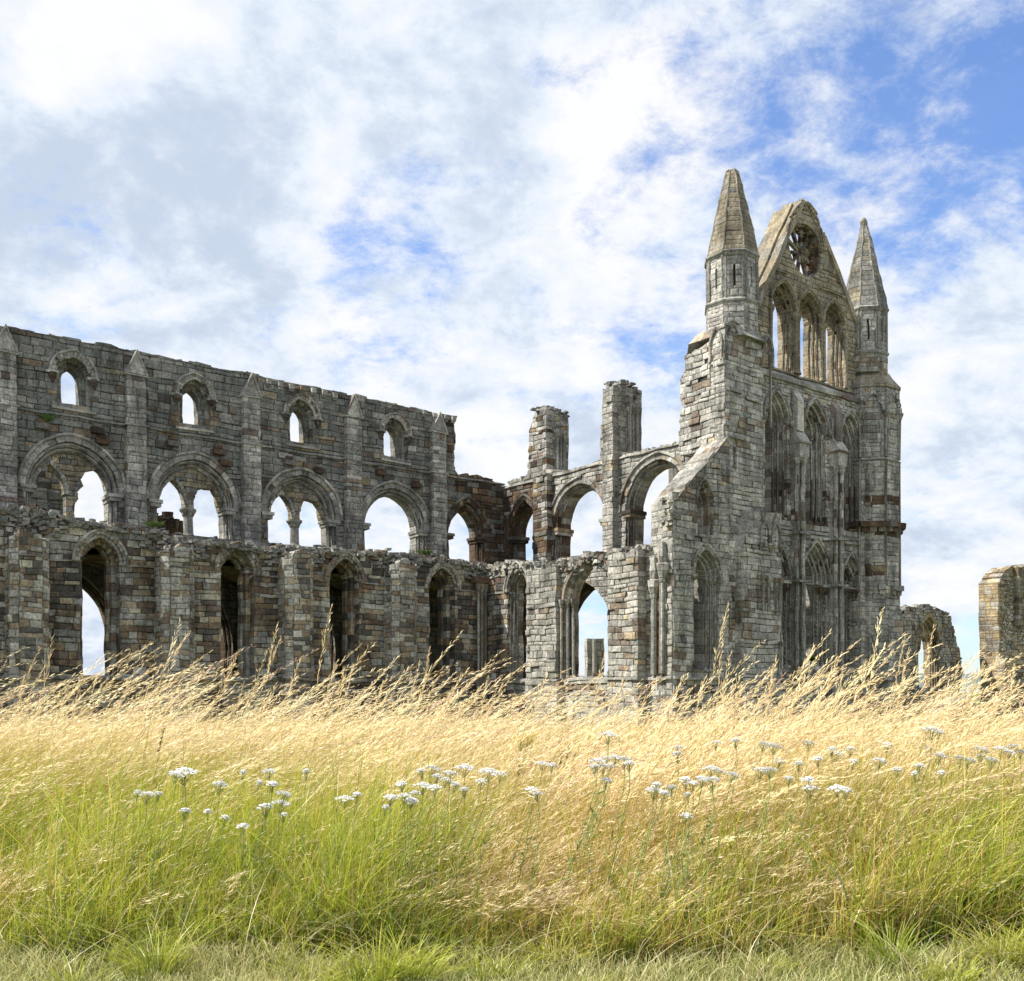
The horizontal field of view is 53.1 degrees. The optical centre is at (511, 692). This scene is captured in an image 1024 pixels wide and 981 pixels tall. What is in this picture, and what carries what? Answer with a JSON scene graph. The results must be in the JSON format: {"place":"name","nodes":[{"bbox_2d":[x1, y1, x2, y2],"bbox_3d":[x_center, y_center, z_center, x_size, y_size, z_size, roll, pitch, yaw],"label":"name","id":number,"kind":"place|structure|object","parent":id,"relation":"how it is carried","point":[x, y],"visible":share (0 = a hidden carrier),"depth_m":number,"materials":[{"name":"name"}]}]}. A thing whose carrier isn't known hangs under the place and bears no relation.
{"place":"outdoors","nodes":[
{"label":"outdoors","id":0,"kind":"place"},
{"bbox_2d":[0,713,1023,980],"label":"meadow grass","id":1,"kind":"structure","parent":0,"point":[312,915],"depth_m":4.35,"materials":[{"name":"green plant"}]},
{"bbox_2d":[114,791,154,912],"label":"yarrow","id":2,"kind":"object","parent":1,"relation":"on","point":[149,793],"visible":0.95,"depth_m":4.42,"materials":[{"name":"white plant"}]},
{"bbox_2d":[145,772,181,888],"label":"yarrow","id":3,"kind":"object","parent":1,"relation":"on","point":[175,777],"visible":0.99,"depth_m":4.49,"materials":[{"name":"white plant"}]},
{"bbox_2d":[147,808,190,926],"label":"yarrow","id":4,"kind":"object","parent":1,"relation":"on","point":[184,810],"visible":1,"depth_m":4.23,"materials":[{"name":"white plant"}]},
{"bbox_2d":[177,781,226,930],"bbox_3d":[-1.266,0.661,4.179,0.112,0.621,0.088,11,-14,-21],"label":"yarrow","id":5,"kind":"object","parent":1,"relation":"on","point":[219,793],"visible":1,"depth_m":4.20,"materials":[{"name":"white plant"}]},
{"bbox_2d":[185,815,229,930],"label":"yarrow","id":6,"kind":"object","parent":1,"relation":"on","point":[224,817],"visible":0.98,"depth_m":4.27,"materials":[{"name":"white plant"}]},
{"bbox_2d":[215,780,262,897],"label":"yarrow","id":7,"kind":"object","parent":1,"relation":"on","point":[259,782],"visible":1,"depth_m":4.25,"materials":[{"name":"green plant"}]},
{"bbox_2d":[230,790,291,931],"bbox_3d":[-1.043,0.698,4.252,0.115,0.612,0.087,18,-15,-19],"label":"yarrow","id":8,"kind":"object","parent":1,"relation":"on","point":[287,793],"visible":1,"depth_m":4.28,"materials":[{"name":"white plant"}]},
{"bbox_2d":[246,768,275,888],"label":"yarrow","id":9,"kind":"object","parent":1,"relation":"on","point":[269,771],"visible":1,"depth_m":4.45,"materials":[{"name":"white plant"}]},
{"bbox_2d":[279,769,309,887],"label":"yarrow","id":10,"kind":"object","parent":1,"relation":"on","point":[305,772],"visible":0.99,"depth_m":4.32,"materials":[{"name":"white plant"}]},
{"bbox_2d":[333,795,353,875],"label":"yarrow","id":11,"kind":"object","parent":1,"relation":"on","point":[344,800],"visible":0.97,"depth_m":4.57,"materials":[{"name":"white plant"}]},
{"bbox_2d":[369,794,397,892],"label":"yarrow","id":12,"kind":"object","parent":1,"relation":"on","point":[389,796],"visible":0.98,"depth_m":4.34,"materials":[{"name":"white plant"}]},
{"bbox_2d":[375,793,411,914],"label":"yarrow","id":13,"kind":"object","parent":1,"relation":"on","point":[404,796],"visible":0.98,"depth_m":4.25,"materials":[{"name":"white plant"}]},
{"bbox_2d":[395,781,412,894],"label":"yarrow","id":14,"kind":"object","parent":1,"relation":"on","point":[401,783],"visible":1,"depth_m":4.33,"materials":[{"name":"white plant"}]},
{"bbox_2d":[393,797,418,901],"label":"yarrow","id":15,"kind":"object","parent":1,"relation":"on","point":[415,800],"visible":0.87,"depth_m":4.30,"materials":[{"name":"white plant"}]},
{"bbox_2d":[393,790,420,910],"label":"yarrow","id":16,"kind":"object","parent":1,"relation":"on","point":[412,792],"visible":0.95,"depth_m":4.35,"materials":[{"name":"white plant"}]},
{"bbox_2d":[395,782,429,905],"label":"yarrow","id":17,"kind":"object","parent":1,"relation":"on","point":[423,787],"visible":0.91,"depth_m":4.45,"materials":[{"name":"white plant"}]},
{"bbox_2d":[388,765,440,878],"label":"yarrow","id":18,"kind":"object","parent":1,"relation":"on","point":[435,771],"visible":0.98,"depth_m":4.53,"materials":[{"name":"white plant"}]},
{"bbox_2d":[401,773,441,888],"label":"yarrow","id":19,"kind":"object","parent":1,"relation":"on","point":[438,775],"visible":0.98,"depth_m":4.34,"materials":[{"name":"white plant"}]},
{"bbox_2d":[401,781,461,896],"bbox_3d":[-0.354,0.641,4.464,0.097,0.551,0.078,27,-8,-41],"label":"yarrow","id":20,"kind":"object","parent":1,"relation":"on","point":[453,783],"visible":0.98,"depth_m":4.48,"materials":[{"name":"white plant"}]},
{"bbox_2d":[416,777,451,894],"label":"yarrow","id":21,"kind":"object","parent":1,"relation":"on","point":[449,779],"visible":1,"depth_m":4.37,"materials":[{"name":"white plant"}]},
{"bbox_2d":[427,784,441,898],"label":"yarrow","id":22,"kind":"object","parent":1,"relation":"on","point":[434,786],"visible":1,"depth_m":4.25,"materials":[{"name":"white plant"}]},
{"bbox_2d":[425,770,457,905],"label":"yarrow","id":23,"kind":"object","parent":1,"relation":"on","point":[446,772],"visible":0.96,"depth_m":4.57,"materials":[{"name":"white plant"}]},
{"bbox_2d":[431,764,473,885],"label":"yarrow","id":24,"kind":"object","parent":1,"relation":"on","point":[467,766],"visible":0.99,"depth_m":4.65,"materials":[{"name":"white plant"}]},
{"bbox_2d":[442,787,468,905],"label":"yarrow","id":25,"kind":"object","parent":1,"relation":"on","point":[465,789],"visible":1,"depth_m":4.37,"materials":[{"name":"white plant"}]},
{"bbox_2d":[449,778,487,880],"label":"yarrow","id":26,"kind":"object","parent":1,"relation":"on","point":[481,780],"visible":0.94,"depth_m":4.51,"materials":[{"name":"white plant"}]},
{"bbox_2d":[445,767,498,908],"bbox_3d":[-0.174,0.622,4.319,0.124,0.641,0.102,11,7,-1],"label":"yarrow","id":27,"kind":"object","parent":1,"relation":"on","point":[492,770],"visible":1,"depth_m":4.30,"materials":[{"name":"white plant"}]},
{"bbox_2d":[518,786,539,882],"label":"yarrow","id":28,"kind":"object","parent":1,"relation":"on","point":[531,788],"visible":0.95,"depth_m":4.51,"materials":[{"name":"white plant"}]},
{"bbox_2d":[510,761,548,867],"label":"yarrow","id":29,"kind":"object","parent":1,"relation":"on","point":[541,765],"visible":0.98,"depth_m":4.72,"materials":[{"name":"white plant"}]},
{"bbox_2d":[523,791,542,915],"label":"yarrow","id":30,"kind":"object","parent":1,"relation":"on","point":[536,799],"visible":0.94,"depth_m":4.43,"materials":[{"name":"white plant"}]},
{"bbox_2d":[519,762,557,870],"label":"yarrow","id":31,"kind":"object","parent":1,"relation":"on","point":[552,764],"visible":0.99,"depth_m":4.66,"materials":[{"name":"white plant"}]},
{"bbox_2d":[556,777,611,888],"bbox_3d":[0.310,0.616,4.452,0.095,0.541,0.077,20,4,24],"label":"yarrow","id":32,"kind":"object","parent":1,"relation":"on","point":[605,784],"visible":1,"depth_m":4.45,"materials":[{"name":"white plant"}]},
{"bbox_2d":[563,758,605,891],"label":"yarrow","id":33,"kind":"object","parent":1,"relation":"on","point":[597,760],"visible":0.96,"depth_m":4.63,"materials":[{"name":"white plant"}]},
{"bbox_2d":[583,764,599,883],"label":"yarrow","id":34,"kind":"object","parent":1,"relation":"on","point":[594,773],"visible":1,"depth_m":4.40,"materials":[{"name":"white plant"}]},
{"bbox_2d":[568,763,614,868],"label":"yarrow","id":35,"kind":"object","parent":1,"relation":"on","point":[610,765],"visible":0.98,"depth_m":4.60,"materials":[{"name":"white plant"}]},
{"bbox_2d":[576,764,608,871],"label":"yarrow","id":36,"kind":"object","parent":1,"relation":"on","point":[604,766],"visible":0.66,"depth_m":4.68,"materials":[{"name":"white plant"}]},
{"bbox_2d":[582,754,620,856],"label":"yarrow","id":37,"kind":"object","parent":1,"relation":"on","point":[616,756],"visible":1,"depth_m":4.75,"materials":[{"name":"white plant"}]},
{"bbox_2d":[600,756,632,882],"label":"yarrow","id":38,"kind":"object","parent":1,"relation":"on","point":[626,758],"visible":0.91,"depth_m":4.72,"materials":[{"name":"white plant"}]},
{"bbox_2d":[612,790,669,897],"bbox_3d":[0.544,0.644,4.326,0.093,0.514,0.072,19,6,-5],"label":"yarrow","id":39,"kind":"object","parent":1,"relation":"on","point":[664,792],"visible":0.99,"depth_m":4.33,"materials":[{"name":"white plant"}]},
{"bbox_2d":[623,786,662,923],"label":"yarrow","id":40,"kind":"object","parent":1,"relation":"on","point":[651,788],"visible":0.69,"depth_m":4.41,"materials":[{"name":"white plant"}]},
{"bbox_2d":[631,782,660,901],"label":"yarrow","id":41,"kind":"object","parent":1,"relation":"on","point":[654,784],"visible":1,"depth_m":4.26,"materials":[{"name":"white plant"}]},
{"bbox_2d":[653,784,677,906],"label":"yarrow","id":42,"kind":"object","parent":1,"relation":"on","point":[670,789],"visible":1,"depth_m":4.47,"materials":[{"name":"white plant"}]},
{"bbox_2d":[661,776,690,906],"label":"yarrow","id":43,"kind":"object","parent":1,"relation":"on","point":[684,778],"visible":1,"depth_m":4.35,"materials":[{"name":"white plant"}]},
{"bbox_2d":[663,776,708,899],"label":"yarrow","id":44,"kind":"object","parent":1,"relation":"on","point":[701,785],"visible":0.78,"depth_m":4.34,"materials":[{"name":"white plant"}]},
{"bbox_2d":[676,780,699,888],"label":"yarrow","id":45,"kind":"object","parent":1,"relation":"on","point":[694,782],"visible":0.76,"depth_m":4.46,"materials":[{"name":"white plant"}]},
{"bbox_2d":[689,776,719,935],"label":"yarrow","id":46,"kind":"object","parent":1,"relation":"on","point":[716,779],"visible":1,"depth_m":4.23,"materials":[{"name":"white plant"}]},
{"bbox_2d":[676,771,738,884],"bbox_3d":[0.814,0.568,4.259,0.100,0.527,0.075,20,-5,15],"label":"yarrow","id":47,"kind":"object","parent":1,"relation":"on","point":[731,774],"visible":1,"depth_m":4.26,"materials":[{"name":"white plant"}]},
{"bbox_2d":[696,765,718,883],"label":"yarrow","id":48,"kind":"object","parent":1,"relation":"on","point":[711,767],"visible":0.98,"depth_m":4.54,"materials":[{"name":"white plant"}]},
{"bbox_2d":[696,769,724,880],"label":"yarrow","id":49,"kind":"object","parent":1,"relation":"on","point":[717,772],"visible":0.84,"depth_m":4.56,"materials":[{"name":"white plant"}]},
{"bbox_2d":[720,738,739,846],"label":"yarrow","id":50,"kind":"object","parent":1,"relation":"on","point":[735,740],"visible":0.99,"depth_m":4.84,"materials":[{"name":"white plant"}]},
{"bbox_2d":[720,767,768,873],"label":"yarrow","id":51,"kind":"object","parent":1,"relation":"on","point":[758,778],"visible":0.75,"depth_m":4.56,"materials":[{"name":"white plant"}]},
{"bbox_2d":[750,767,777,890],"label":"yarrow","id":52,"kind":"object","parent":1,"relation":"on","point":[769,777],"visible":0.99,"depth_m":4.28,"materials":[{"name":"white plant"}]},
{"bbox_2d":[750,742,782,857],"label":"yarrow","id":53,"kind":"object","parent":1,"relation":"on","point":[772,745],"visible":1,"depth_m":4.80,"materials":[{"name":"white plant"}]},
{"bbox_2d":[771,776,794,890],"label":"yarrow","id":54,"kind":"object","parent":1,"relation":"on","point":[790,779],"visible":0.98,"depth_m":4.53,"materials":[{"name":"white plant"}]},
{"bbox_2d":[774,761,803,871],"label":"yarrow","id":55,"kind":"object","parent":1,"relation":"on","point":[800,763],"visible":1,"depth_m":4.52,"materials":[{"name":"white plant"}]},
{"bbox_2d":[780,776,813,891],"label":"yarrow","id":56,"kind":"object","parent":1,"relation":"on","point":[808,778],"visible":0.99,"depth_m":4.44,"materials":[{"name":"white plant"}]},
{"bbox_2d":[786,740,816,847],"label":"yarrow","id":57,"kind":"object","parent":1,"relation":"on","point":[808,745],"visible":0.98,"depth_m":4.99,"materials":[{"name":"white plant"}]},
{"bbox_2d":[801,784,819,918],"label":"yarrow","id":58,"kind":"object","parent":1,"relation":"on","point":[809,786],"visible":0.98,"depth_m":4.39,"materials":[{"name":"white plant"}]},
{"bbox_2d":[826,784,845,886],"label":"yarrow","id":59,"kind":"object","parent":1,"relation":"on","point":[836,794],"visible":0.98,"depth_m":4.38,"materials":[{"name":"white plant"}]},
{"bbox_2d":[831,787,853,873],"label":"yarrow","id":60,"kind":"object","parent":1,"relation":"on","point":[846,791],"visible":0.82,"depth_m":4.54,"materials":[{"name":"white plant"}]},
{"bbox_2d":[840,757,888,860],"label":"yarrow","id":61,"kind":"object","parent":1,"relation":"on","point":[883,760],"visible":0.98,"depth_m":4.60,"materials":[{"name":"white plant"}]},
{"bbox_2d":[875,767,902,884],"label":"yarrow","id":62,"kind":"object","parent":1,"relation":"on","point":[898,770],"visible":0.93,"depth_m":4.31,"materials":[{"name":"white plant"}]},
{"bbox_2d":[890,752,946,860],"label":"yarrow","id":63,"kind":"object","parent":1,"relation":"on","point":[939,754],"visible":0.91,"depth_m":4.79,"materials":[{"name":"white plant"}]},
{"bbox_2d":[906,726,941,828],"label":"yarrow","id":64,"kind":"object","parent":1,"relation":"on","point":[933,732],"visible":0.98,"depth_m":4.80,"materials":[{"name":"white plant"}]},
{"bbox_2d":[944,746,989,825],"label":"yarrow","id":65,"kind":"object","parent":1,"relation":"on","point":[982,749],"visible":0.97,"depth_m":4.89,"materials":[{"name":"white plant"}]},
{"bbox_2d":[965,757,999,847],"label":"yarrow","id":66,"kind":"object","parent":1,"relation":"on","point":[987,759],"visible":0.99,"depth_m":4.69,"materials":[{"name":"white plant"}]},
{"bbox_2d":[0,603,1023,950],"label":"dry seed grass","id":67,"kind":"structure","parent":0,"point":[968,733],"depth_m":5.54,"materials":[{"name":"beige plant"}]},
{"bbox_2d":[579,731,616,857],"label":"yarrow","id":68,"kind":"object","parent":67,"relation":"on","point":[608,733],"visible":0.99,"depth_m":4.79,"materials":[{"name":"white plant"}]},
{"bbox_2d":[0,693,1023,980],"bbox_3d":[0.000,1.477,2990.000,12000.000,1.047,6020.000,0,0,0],"label":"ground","id":69,"kind":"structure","parent":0,"point":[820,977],"depth_m":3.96,"materials":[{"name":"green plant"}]},
{"bbox_2d":[31,467,82,663],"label":"choir wall","id":70,"kind":"structure","parent":69,"relation":"on","point":[46,496],"depth_m":56.73,"materials":[{"name":"grey stone"}]},
{"bbox_2d":[157,511,182,533],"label":"broken far pier","id":71,"kind":"structure","parent":69,"relation":"on","point":[172,525],"depth_m":56.03,"materials":[{"name":"stone"}]},
{"bbox_2d":[169,767,198,890],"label":"yarrow","id":72,"kind":"object","parent":69,"relation":"on","point":[181,769],"visible":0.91,"depth_m":4.61,"materials":[{"name":"white plant"}]},
{"bbox_2d":[228,823,248,913],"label":"yarrow","id":73,"kind":"object","parent":69,"relation":"on","point":[243,825],"visible":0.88,"depth_m":4.34,"materials":[{"name":"white plant"}]},
{"bbox_2d":[238,781,277,890],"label":"yarrow","id":74,"kind":"object","parent":69,"relation":"on","point":[274,783],"visible":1,"depth_m":4.30,"materials":[{"name":"white plant"}]},
{"bbox_2d":[248,803,272,903],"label":"yarrow","id":75,"kind":"object","parent":69,"relation":"on","point":[267,810],"visible":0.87,"depth_m":4.48,"materials":[{"name":"white plant"}]},
{"bbox_2d":[241,799,290,928],"bbox_3d":[-1.067,0.771,4.375,0.125,0.643,0.102,12,-8,-18],"label":"yarrow","id":76,"kind":"object","parent":69,"relation":"on","point":[279,803],"visible":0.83,"depth_m":4.40,"materials":[{"name":"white plant"}]},
{"bbox_2d":[0,168,905,733],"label":"abbey ruin","id":77,"kind":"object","parent":69,"relation":"on","point":[778,526],"visible":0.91,"depth_m":50.13,"materials":[{"name":"stone"}]},
{"bbox_2d":[45,349,99,414],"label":"clerestory window","id":78,"kind":"structure","parent":77,"relation":"in","point":[66,363],"depth_m":47.11,"materials":[{"name":"stone"}]},
{"bbox_2d":[72,528,128,680],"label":"aisle window","id":79,"kind":"structure","parent":77,"relation":"in","point":[100,543],"depth_m":43.45,"materials":[{"name":"stone"}]},
{"bbox_2d":[142,517,164,526],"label":"ledge weed","id":80,"kind":"object","parent":77,"relation":"on","point":[155,523],"visible":1,"depth_m":44.43,"materials":[{"name":"green plant"}]},
{"bbox_2d":[170,372,217,435],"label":"clerestory window","id":81,"kind":"structure","parent":77,"relation":"in","point":[199,395],"depth_m":50.64,"materials":[{"name":"stone"}]},
{"bbox_2d":[214,541,261,681],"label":"aisle window","id":82,"kind":"structure","parent":77,"relation":"in","point":[245,614],"depth_m":47.17,"materials":[{"name":"stone"}]},
{"bbox_2d":[280,393,322,450],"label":"clerestory window","id":83,"kind":"structure","parent":77,"relation":"in","point":[303,412],"depth_m":54.21,"materials":[{"name":"stone"}]},
{"bbox_2d":[318,553,366,682],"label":"aisle window","id":84,"kind":"structure","parent":77,"relation":"in","point":[349,639],"depth_m":50.52,"materials":[{"name":"stone"}]},
{"bbox_2d":[376,412,413,465],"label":"clerestory window","id":85,"kind":"structure","parent":77,"relation":"in","point":[397,447],"depth_m":57.74,"materials":[{"name":"stone"}]},
{"bbox_2d":[425,562,460,683],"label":"aisle window","id":86,"kind":"structure","parent":77,"relation":"in","point":[441,575],"depth_m":54.03,"materials":[{"name":"stone"}]},
{"bbox_2d":[503,561,526,682],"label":"aisle window","id":87,"kind":"structure","parent":77,"relation":"in","point":[516,585],"depth_m":53.47,"materials":[{"name":"stone"}]},
{"bbox_2d":[558,554,621,683],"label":"aisle window","id":88,"kind":"structure","parent":77,"relation":"in","point":[571,603],"depth_m":49.77,"materials":[{"name":"stone"}]},
{"bbox_2d":[695,476,715,534],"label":"upper window","id":89,"kind":"structure","parent":77,"relation":"in","point":[703,495],"depth_m":45.97,"materials":[{"name":"stone"}]},
{"bbox_2d":[687,543,724,677],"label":"aisle window","id":90,"kind":"structure","parent":77,"relation":"in","point":[704,575],"depth_m":46.15,"materials":[{"name":"stone"}]},
{"bbox_2d":[763,386,793,529],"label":"lancet window","id":91,"kind":"structure","parent":77,"relation":"in","point":[775,457],"depth_m":50.35,"materials":[{"name":"stone"}]},
{"bbox_2d":[781,539,794,671],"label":"lancet window","id":92,"kind":"structure","parent":77,"relation":"in","point":[784,574],"depth_m":50.35,"materials":[{"name":"stone"}]},
{"bbox_2d":[787,397,832,535],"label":"lancet window","id":93,"kind":"structure","parent":77,"relation":"in","point":[813,429],"depth_m":52.22,"materials":[{"name":"stone"}]},
{"bbox_2d":[789,536,832,672],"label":"lancet window","id":94,"kind":"structure","parent":77,"relation":"in","point":[816,617],"depth_m":52.40,"materials":[{"name":"stone"}]},
{"bbox_2d":[825,409,859,540],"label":"lancet window","id":95,"kind":"structure","parent":77,"relation":"in","point":[848,431],"depth_m":54.03,"materials":[{"name":"stone"}]},
{"bbox_2d":[844,551,859,673],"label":"lancet window","id":96,"kind":"structure","parent":77,"relation":"in","point":[849,565],"depth_m":54.17,"materials":[{"name":"stone"}]},
{"bbox_2d":[473,771,506,885],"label":"yarrow","id":97,"kind":"object","parent":69,"relation":"on","point":[500,780],"visible":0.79,"depth_m":4.45,"materials":[{"name":"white plant"}]},
{"bbox_2d":[0,929,1023,980],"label":"mown turf","id":98,"kind":"structure","parent":69,"relation":"on","point":[209,964],"depth_m":3.90,"materials":[{"name":"green plant"}]},
{"bbox_2d":[584,639,604,676],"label":"pier stump","id":99,"kind":"object","parent":69,"relation":"on","point":[594,653],"visible":0.36,"depth_m":73.97,"materials":[{"name":"grey stone"}]},
{"bbox_2d":[926,695,987,721],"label":"grass","id":100,"kind":"structure","parent":69,"relation":"on","point":[955,702],"depth_m":69.95,"materials":[{"name":"beige plant"}]},
{"bbox_2d":[978,564,1023,716],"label":"ruined west wall","id":101,"kind":"structure","parent":69,"relation":"on","point":[1001,612],"depth_m":83.72,"materials":[{"name":"stone"}]},
{"bbox_2d":[0,0,1023,675],"label":"sky","id":102,"kind":"structure","parent":0,"point":[482,213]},
{"bbox_2d":[606,760,634,885],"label":"yarrow","id":103,"kind":"object","parent":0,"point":[629,769],"visible":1,"depth_m":4.57,"materials":[{"name":"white plant"}]},
{"bbox_2d":[579,673,980,692],"bbox_3d":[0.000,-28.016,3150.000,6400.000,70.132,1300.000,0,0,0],"label":"hills","id":104,"kind":"structure","parent":0,"point":[963,675],"depth_m":2812.48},
{"bbox_2d":[900,604,963,717],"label":"ruined arch wall","id":105,"kind":"structure","parent":0,"point":[919,620],"depth_m":82.82,"materials":[{"name":"stone"}]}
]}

